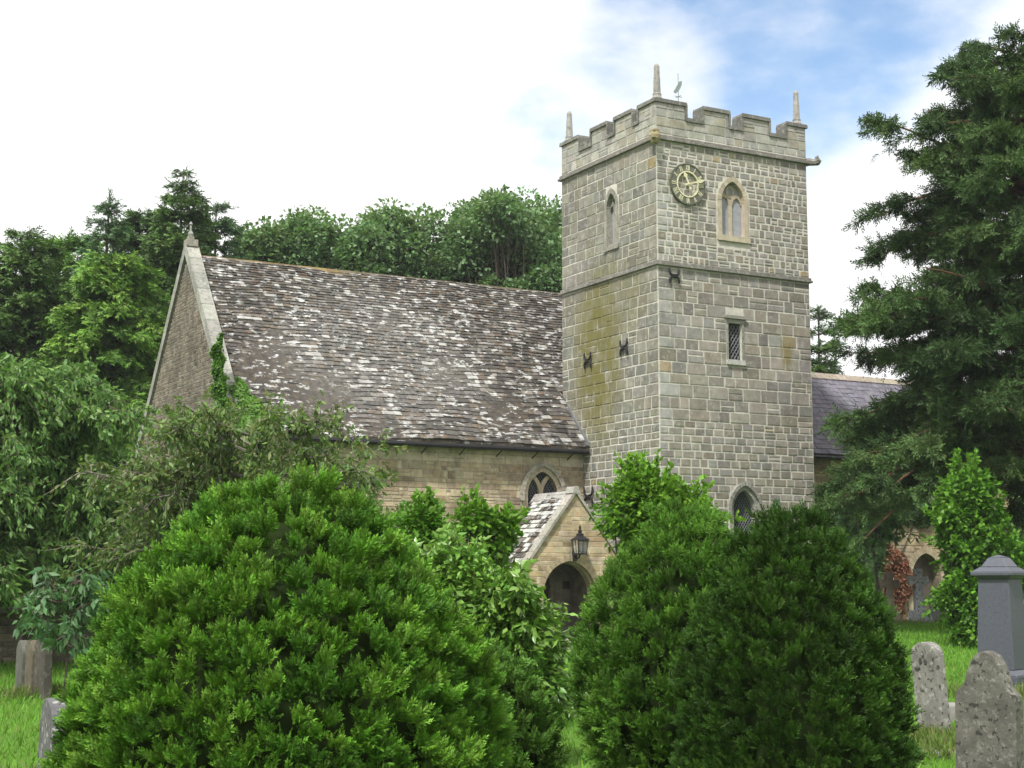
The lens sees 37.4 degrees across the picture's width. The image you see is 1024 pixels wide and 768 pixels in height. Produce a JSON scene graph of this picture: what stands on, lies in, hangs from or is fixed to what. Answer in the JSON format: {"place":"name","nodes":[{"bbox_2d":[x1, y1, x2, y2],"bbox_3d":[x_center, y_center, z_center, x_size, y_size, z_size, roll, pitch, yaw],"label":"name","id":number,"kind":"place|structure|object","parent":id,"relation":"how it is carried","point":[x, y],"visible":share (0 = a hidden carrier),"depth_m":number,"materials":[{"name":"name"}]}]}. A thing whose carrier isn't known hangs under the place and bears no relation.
{"place":"outdoors","nodes":[
{"label":"outdoors","id":0,"kind":"place"},
{"bbox_2d":[0,617,1023,767],"bbox_3d":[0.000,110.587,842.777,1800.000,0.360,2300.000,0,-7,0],"label":"ground","id":1,"kind":"structure","parent":0,"point":[575,760],"depth_m":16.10,"materials":[{"name":"green plant"}]},
{"bbox_2d":[15,640,27,692],"bbox_3d":[-7.127,4.300,22.025,0.115,1.128,0.600,4,-7,-26],"label":"headstone","id":2,"kind":"object","parent":1,"relation":"on","point":[20,665],"visible":0.51,"depth_m":21.91,"materials":[{"name":"grey stone"}]},
{"bbox_2d":[24,640,36,694],"bbox_3d":[-6.872,4.239,21.635,0.115,1.148,0.550,4,-8,-29],"label":"headstone","id":3,"kind":"object","parent":1,"relation":"on","point":[29,661],"visible":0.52,"depth_m":21.52,"materials":[{"name":"grey stone"}]},
{"bbox_2d":[0,225,82,607],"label":"conifer tree","id":4,"kind":"object","parent":1,"relation":"on","point":[21,315],"visible":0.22,"depth_m":49.73,"materials":[{"name":"green plant"}]},
{"bbox_2d":[34,639,52,699],"bbox_3d":[-6.595,4.168,21.246,0.115,1.188,0.600,5,-10,-31],"label":"headstone","id":5,"kind":"object","parent":1,"relation":"on","point":[43,673],"visible":0.39,"depth_m":21.06,"materials":[{"name":"grey stone"}]},
{"bbox_2d":[0,358,87,624],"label":"broadleaf tree","id":6,"kind":"object","parent":1,"relation":"on","point":[18,502],"visible":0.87,"depth_m":26.65,"materials":[{"name":"green plant"}]},
{"bbox_2d":[37,698,65,767],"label":"headstone","id":7,"kind":"object","parent":1,"relation":"on","point":[50,707],"visible":0.59,"depth_m":11.79,"materials":[{"name":"grey stone"}]},
{"bbox_2d":[0,226,111,359],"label":"tree","id":8,"kind":"object","parent":1,"relation":"on","point":[70,243],"visible":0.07,"depth_m":56.43,"materials":[{"name":"green plant"}]},
{"bbox_2d":[9,564,117,695],"bbox_3d":[-5.871,3.448,20.228,1.474,2.059,1.594,-3,-8,20],"label":"sapling","id":9,"kind":"object","parent":1,"relation":"on","point":[87,610],"visible":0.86,"depth_m":20.17,"materials":[{"name":"green plant"}]},
{"bbox_2d":[0,352,163,639],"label":"broadleaf tree","id":10,"kind":"object","parent":1,"relation":"on","point":[97,411],"visible":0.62,"depth_m":28.21,"materials":[{"name":"green plant"}]},
{"bbox_2d":[0,607,163,663],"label":"boundary wall","id":11,"kind":"structure","parent":1,"relation":"on","point":[8,645],"depth_m":30.02,"materials":[{"name":"stone"}]},
{"bbox_2d":[12,249,171,605],"bbox_3d":[-13.179,2.160,49.195,9.052,13.326,8.990,-5,-9,34],"label":"tree","id":12,"kind":"object","parent":1,"relation":"on","point":[112,320],"visible":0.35,"depth_m":48.43,"materials":[{"name":"green plant"}]},
{"bbox_2d":[70,187,142,367],"bbox_3d":[-14.601,0.925,53.260,6.239,16.295,6.736,0,-7,0],"label":"conifer tree","id":13,"kind":"object","parent":1,"relation":"on","point":[111,230],"visible":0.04,"depth_m":53.99,"materials":[{"name":"green plant"}]},
{"bbox_2d":[65,466,182,634],"bbox_3d":[-7.574,3.749,31.054,3.970,4.273,4.196,0,-7,0],"label":"broadleaf tree","id":14,"kind":"object","parent":1,"relation":"on","point":[129,468],"visible":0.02,"depth_m":30.25,"materials":[{"name":"green plant"}]},
{"bbox_2d":[99,206,177,276],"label":"tree","id":15,"kind":"object","parent":1,"relation":"on","point":[140,226],"visible":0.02,"depth_m":58.67,"materials":[{"name":"green plant"}]},
{"bbox_2d":[131,166,223,402],"bbox_3d":[-12.106,0.615,55.382,7.314,17.650,7.378,0,-7,0],"label":"conifer tree","id":16,"kind":"object","parent":1,"relation":"on","point":[166,245],"visible":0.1,"depth_m":55.77,"materials":[{"name":"green plant"}]},
{"bbox_2d":[187,200,251,259],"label":"conifer tree","id":17,"kind":"object","parent":1,"relation":"on","point":[227,226],"visible":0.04,"depth_m":61.17,"materials":[{"name":"green plant"}]},
{"bbox_2d":[36,386,409,603],"bbox_3d":[-4.431,2.487,24.882,5.457,5.160,5.711,-5,-9,36],"label":"sparse tree","id":18,"kind":"object","parent":1,"relation":"on","point":[212,438],"visible":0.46,"depth_m":24.30,"materials":[{"name":"green plant"}]},
{"bbox_2d":[36,458,518,767],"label":"conifer bush","id":19,"kind":"object","parent":1,"relation":"on","point":[283,640],"visible":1,"depth_m":8.16,"materials":[{"name":"green plant"}]},
{"bbox_2d":[228,204,330,268],"bbox_3d":[-10.377,1.173,64.316,5.961,17.924,5.668,0,-7,0],"label":"broadleaf tree","id":20,"kind":"object","parent":1,"relation":"on","point":[294,240],"visible":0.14,"depth_m":63.75,"materials":[{"name":"green plant"}]},
{"bbox_2d":[277,216,347,267],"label":"broadleaf tree","id":21,"kind":"object","parent":1,"relation":"on","point":[324,249],"visible":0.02,"depth_m":66.36,"materials":[{"name":"green plant"}]},
{"bbox_2d":[298,204,402,275],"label":"broadleaf tree","id":22,"kind":"object","parent":1,"relation":"on","point":[364,250],"visible":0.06,"depth_m":65.52,"materials":[{"name":"green plant"}]},
{"bbox_2d":[348,197,484,282],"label":"broadleaf tree","id":23,"kind":"object","parent":1,"relation":"on","point":[415,257],"visible":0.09,"depth_m":67.55,"materials":[{"name":"green plant"}]},
{"bbox_2d":[391,486,454,724],"bbox_3d":[-1.094,2.504,16.774,0.995,2.761,0.959,0,-7,0],"label":"maple shrub","id":24,"kind":"object","parent":1,"relation":"on","point":[421,519],"visible":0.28,"depth_m":16.75,"materials":[{"name":"green plant"}]},
{"bbox_2d":[428,190,521,282],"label":"broadleaf tree","id":25,"kind":"object","parent":1,"relation":"on","point":[463,206],"depth_m":69.91,"materials":[{"name":"green plant"}]},
{"bbox_2d":[386,522,589,744],"bbox_3d":[-0.335,2.382,13.769,2.274,2.249,1.645,0,-7,0],"label":"laurel shrub","id":26,"kind":"object","parent":1,"relation":"on","point":[508,605],"visible":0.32,"depth_m":13.53,"materials":[{"name":"green plant"}]},
{"bbox_2d":[441,483,534,590],"bbox_3d":[-0.225,2.437,16.273,0.990,2.762,1.006,-3,-8,22],"label":"maple shrub","id":27,"kind":"object","parent":1,"relation":"on","point":[503,526],"visible":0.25,"depth_m":16.29,"materials":[{"name":"green plant"}]},
{"bbox_2d":[435,183,561,292],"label":"broadleaf tree","id":28,"kind":"object","parent":1,"relation":"on","point":[536,264],"visible":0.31,"depth_m":66.07,"materials":[{"name":"green plant"}]},
{"bbox_2d":[425,638,571,767],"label":"conifer bush","id":29,"kind":"object","parent":1,"relation":"on","point":[531,740],"visible":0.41,"depth_m":10.86,"materials":[{"name":"green plant"}]},
{"bbox_2d":[505,191,561,249],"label":"broadleaf tree","id":30,"kind":"object","parent":1,"relation":"on","point":[558,217],"depth_m":69.44,"materials":[{"name":"green plant"}]},
{"bbox_2d":[135,63,1008,641],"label":"church","id":31,"kind":"structure","parent":1,"relation":"on","point":[671,319],"depth_m":42.29,"materials":[{"name":"stone"}]},
{"bbox_2d":[208,332,230,481],"bbox_3d":[-7.619,2.717,38.540,0.465,8.183,1.611,4,-8,-29],"label":"ivy","id":32,"kind":"object","parent":31,"relation":"attached to","point":[219,386],"visible":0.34,"depth_m":38.70,"materials":[{"name":"green plant"}]},
{"bbox_2d":[223,371,283,453],"bbox_3d":[-6.999,3.037,38.573,1.337,7.535,2.372,11,-14,-57],"label":"ivy","id":33,"kind":"object","parent":31,"relation":"attached to","point":[241,389],"visible":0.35,"depth_m":38.95,"materials":[{"name":"green plant"}]},
{"bbox_2d":[520,461,565,507],"bbox_3d":[0.817,3.449,42.712,1.492,2.531,0.360,4,-8,-29],"label":"nave window","id":34,"kind":"structure","parent":31,"relation":"in","point":[534,481],"depth_m":42.78,"materials":[{"name":"stone"}]},
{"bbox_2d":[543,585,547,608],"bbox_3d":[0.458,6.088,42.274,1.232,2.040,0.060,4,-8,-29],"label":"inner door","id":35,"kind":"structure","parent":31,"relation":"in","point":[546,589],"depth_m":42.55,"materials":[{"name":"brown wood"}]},
{"bbox_2d":[570,525,589,560],"bbox_3d":[1.774,4.221,40.237,0.376,0.960,0.508,4,-8,-29],"label":"lantern","id":36,"kind":"object","parent":31,"relation":"attached to","point":[580,540],"visible":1,"depth_m":40.10,"materials":[{"name":"black metal"}]},
{"bbox_2d":[603,188,618,251],"bbox_3d":[2.908,-4.676,42.970,0.300,1.813,0.804,4,-8,-29],"label":"belfry window","id":37,"kind":"structure","parent":31,"relation":"in","point":[611,219],"depth_m":43.10,"materials":[{"name":"stone"}]},
{"bbox_2d":[717,176,750,243],"bbox_3d":[6.114,-4.867,42.267,1.124,1.871,0.260,4,-8,-29],"label":"belfry window","id":38,"kind":"structure","parent":31,"relation":"in","point":[733,225],"depth_m":42.32,"materials":[{"name":"stone"}]},
{"bbox_2d":[724,314,746,365],"bbox_3d":[6.099,-1.188,41.800,0.740,1.370,0.350,4,-8,-29],"label":"square window","id":39,"kind":"structure","parent":31,"relation":"in","point":[732,330],"depth_m":41.79,"materials":[{"name":"stone"}]},
{"bbox_2d":[727,481,762,533],"bbox_3d":[6.281,3.741,41.247,1.152,2.175,0.340,4,-8,-29],"label":"arched window","id":40,"kind":"structure","parent":31,"relation":"in","point":[744,495],"depth_m":41.38,"materials":[{"name":"stone"}]},
{"bbox_2d":[814,492,932,619],"bbox_3d":[11.045,5.371,46.329,5.381,4.912,0.373,4,-8,-29],"label":"ivy","id":41,"kind":"object","parent":31,"relation":"attached to","point":[866,558],"visible":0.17,"depth_m":46.41,"materials":[{"name":"green plant"}]},
{"bbox_2d":[881,542,913,620],"bbox_3d":[11.886,6.251,46.692,1.652,2.911,0.307,4,-8,-29],"label":"red creeper","id":42,"kind":"object","parent":31,"relation":"attached to","point":[901,590],"visible":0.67,"depth_m":46.76,"materials":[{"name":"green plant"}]},
{"bbox_2d":[563,495,759,767],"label":"yew bush","id":43,"kind":"object","parent":1,"relation":"on","point":[641,637],"visible":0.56,"depth_m":10.87,"materials":[{"name":"green plant"}]},
{"bbox_2d":[586,448,746,624],"bbox_3d":[1.911,2.680,19.849,1.910,3.684,1.473,2,-8,-18],"label":"leafy shrub","id":44,"kind":"object","parent":1,"relation":"on","point":[640,478],"visible":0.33,"depth_m":19.75,"materials":[{"name":"green plant"}]},
{"bbox_2d":[772,499,780,537],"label":"climbing plant","id":45,"kind":"object","parent":1,"relation":"on","point":[776,502],"visible":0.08,"depth_m":41.55,"materials":[{"name":"green plant"}]},
{"bbox_2d":[665,497,932,767],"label":"yew bush","id":46,"kind":"object","parent":1,"relation":"on","point":[789,653],"visible":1,"depth_m":9.44,"materials":[{"name":"green plant"}]},
{"bbox_2d":[810,303,847,374],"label":"conifer tree","id":47,"kind":"object","parent":1,"relation":"on","point":[819,315],"visible":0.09,"depth_m":72.46,"materials":[{"name":"green plant"}]},
{"bbox_2d":[832,492,925,594],"bbox_3d":[9.702,4.740,40.876,2.284,4.087,2.546,5,-9,-34],"label":"sapling","id":48,"kind":"object","parent":1,"relation":"on","point":[880,534],"visible":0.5,"depth_m":40.67,"materials":[{"name":"green plant"}]},
{"bbox_2d":[878,572,901,621],"bbox_3d":[10.970,6.341,44.052,0.680,1.715,0.600,2,-8,-8],"label":"grave cross","id":49,"kind":"object","parent":1,"relation":"on","point":[888,583],"visible":0.51,"depth_m":44.03,"materials":[{"name":"grey stone"}]},
{"bbox_2d":[806,19,1023,556],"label":"yew tree","id":50,"kind":"object","parent":1,"relation":"on","point":[967,312],"visible":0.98,"depth_m":37.31,"materials":[{"name":"green plant"}]},
{"bbox_2d":[907,569,933,623],"bbox_3d":[11.767,6.252,43.757,0.680,1.815,0.600,0,-7,-8],"label":"grave cross","id":51,"kind":"object","parent":1,"relation":"on","point":[918,580],"visible":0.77,"depth_m":43.72,"materials":[{"name":"grey stone"}]},
{"bbox_2d":[911,642,950,731],"bbox_3d":[4.303,3.335,15.508,0.129,1.369,0.370,2,-10,-28],"label":"headstone","id":52,"kind":"object","parent":1,"relation":"on","point":[929,680],"visible":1,"depth_m":15.46,"materials":[{"name":"grey stone"}]},
{"bbox_2d":[929,587,944,621],"bbox_3d":[12.813,6.751,45.006,0.800,1.447,0.120,1,-7,-8],"label":"headstone","id":53,"kind":"object","parent":1,"relation":"on","point":[935,614],"visible":0.11,"depth_m":44.91,"materials":[{"name":"grey stone"}]},
{"bbox_2d":[923,748,955,757],"bbox_3d":[4.130,3.531,14.265,0.600,0.160,0.320,-6,-9,38],"label":"kerb stone","id":54,"kind":"object","parent":1,"relation":"on","point":[940,754],"visible":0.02,"depth_m":14.18,"materials":[{"name":"grey stone"}]},
{"bbox_2d":[949,702,954,721],"bbox_3d":[5.280,3.923,17.844,0.680,0.300,0.400,-6,-9,38],"label":"kerb stone","id":55,"kind":"object","parent":1,"relation":"on","point":[952,709],"visible":0.03,"depth_m":17.71,"materials":[{"name":"grey stone"}]},
{"bbox_2d":[919,447,1023,648],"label":"leafy shrub","id":56,"kind":"object","parent":1,"relation":"on","point":[970,520],"visible":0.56,"depth_m":32.49,"materials":[{"name":"green plant"}]},
{"bbox_2d":[955,651,1023,767],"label":"headstone","id":57,"kind":"object","parent":1,"relation":"on","point":[988,716],"visible":1,"depth_m":11.40,"materials":[{"name":"grey stone"}]},
{"bbox_2d":[963,555,1023,687],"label":"grave pedestal","id":58,"kind":"object","parent":1,"relation":"on","point":[1000,612],"visible":0.72,"depth_m":22.35,"materials":[{"name":"grey stone"}]},
{"bbox_2d":[1003,524,1023,542],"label":"leafy shrub","id":59,"kind":"object","parent":1,"relation":"on","point":[1020,533],"depth_m":35.30,"materials":[{"name":"green plant"}]},
{"bbox_2d":[1009,479,1023,529],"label":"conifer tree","id":60,"kind":"object","parent":1,"relation":"on","point":[1023,503],"visible":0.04,"depth_m":59.56,"materials":[{"name":"green plant"}]},
{"bbox_2d":[1009,481,1023,537],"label":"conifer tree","id":61,"kind":"object","parent":1,"relation":"on","point":[1011,496],"depth_m":60.72,"materials":[{"name":"green plant"}]},
{"bbox_2d":[0,0,1023,380],"label":"sky","id":62,"kind":"structure","parent":0,"point":[343,106],"materials":[{"name":"white"}]}
]}

